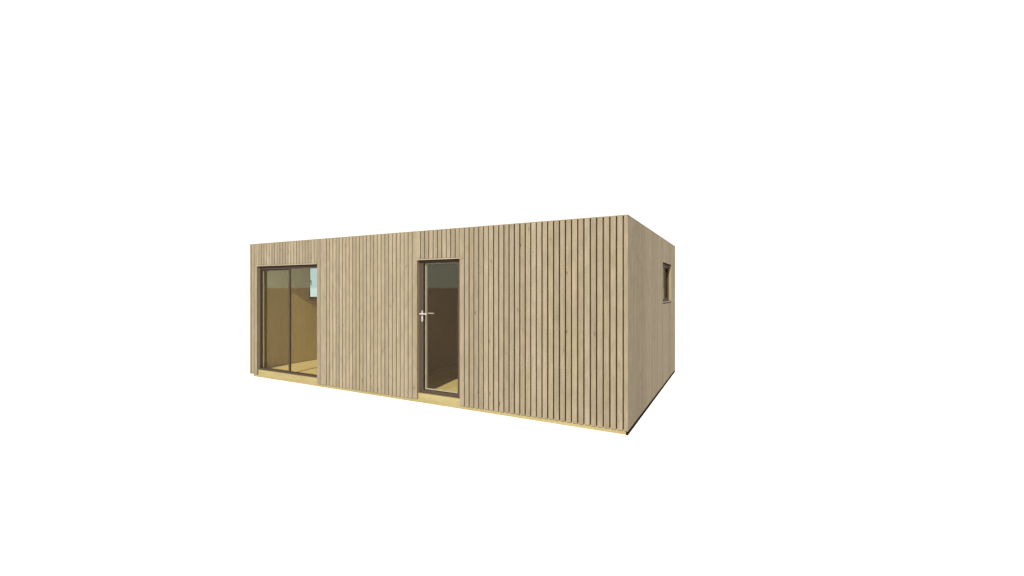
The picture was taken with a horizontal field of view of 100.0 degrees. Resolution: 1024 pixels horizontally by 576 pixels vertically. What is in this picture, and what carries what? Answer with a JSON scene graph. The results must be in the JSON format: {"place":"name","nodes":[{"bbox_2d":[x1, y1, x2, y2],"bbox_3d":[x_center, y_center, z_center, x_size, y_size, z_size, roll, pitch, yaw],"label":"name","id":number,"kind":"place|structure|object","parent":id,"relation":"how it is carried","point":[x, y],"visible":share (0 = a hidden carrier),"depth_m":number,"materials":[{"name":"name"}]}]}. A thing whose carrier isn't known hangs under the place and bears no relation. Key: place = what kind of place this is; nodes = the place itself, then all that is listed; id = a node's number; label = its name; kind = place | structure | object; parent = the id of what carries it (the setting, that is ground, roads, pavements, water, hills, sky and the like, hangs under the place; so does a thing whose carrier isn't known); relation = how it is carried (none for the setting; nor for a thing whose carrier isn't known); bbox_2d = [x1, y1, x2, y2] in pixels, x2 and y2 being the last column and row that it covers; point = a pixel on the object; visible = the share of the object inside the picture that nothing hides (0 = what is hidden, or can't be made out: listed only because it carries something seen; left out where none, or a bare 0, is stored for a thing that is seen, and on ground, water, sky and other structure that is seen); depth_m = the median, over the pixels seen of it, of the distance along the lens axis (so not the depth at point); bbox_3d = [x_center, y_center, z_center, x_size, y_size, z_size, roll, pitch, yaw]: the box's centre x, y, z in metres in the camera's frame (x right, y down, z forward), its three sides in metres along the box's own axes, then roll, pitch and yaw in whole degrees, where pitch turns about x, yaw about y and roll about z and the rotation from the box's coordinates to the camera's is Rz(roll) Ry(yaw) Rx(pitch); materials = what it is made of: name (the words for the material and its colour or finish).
{"place":"outdoors","nodes":[
{"label":"outdoors","id":0,"kind":"place"},
{"bbox_2d":[0,288,1023,575],"bbox_3d":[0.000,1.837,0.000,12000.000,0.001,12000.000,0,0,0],"label":"ground","id":1,"kind":"structure","parent":0,"point":[772,432],"depth_m":4.68,"materials":[{"name":"white"}]},
{"bbox_2d":[250,214,674,434],"bbox_3d":[-0.952,0.462,9.167,7.816,2.750,4.603,0,0,28],"label":"timber cabin","id":2,"kind":"object","parent":1,"relation":"on","point":[569,322],"visible":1,"depth_m":6.48,"materials":[{"name":"brown wood"}]},
{"bbox_2d":[260,265,316,377],"bbox_3d":[-4.390,0.630,8.503,1.830,2.128,0.084,0,0,28],"label":"sliding door","id":3,"kind":"structure","parent":2,"relation":"in","point":[262,269],"depth_m":8.59,"materials":[{"name":"brown metal"}]},
{"bbox_2d":[309,268,316,300],"bbox_3d":[-4.540,-0.132,10.551,0.175,0.861,1.144,0,0,28],"label":"window","id":4,"kind":"structure","parent":2,"relation":"in","point":[310,298],"depth_m":10.08,"materials":[{"name":"brown metal"}]},
{"bbox_2d":[419,260,459,397],"bbox_3d":[-1.113,0.630,6.777,0.822,2.128,0.199,0,0,28],"label":"glazed door","id":5,"kind":"structure","parent":2,"relation":"in","point":[423,313],"depth_m":6.91,"materials":[{"name":"brown metal"}]},
{"bbox_2d":[663,262,670,303],"bbox_3d":[2.947,-0.092,8.376,0.175,0.766,1.151,0,0,28],"label":"window","id":6,"kind":"structure","parent":2,"relation":"in","point":[666,267],"depth_m":8.83,"materials":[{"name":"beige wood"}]},
{"bbox_2d":[0,0,1023,287],"label":"sky","id":7,"kind":"structure","parent":0,"point":[144,143],"materials":[{"name":"white"}]}
]}

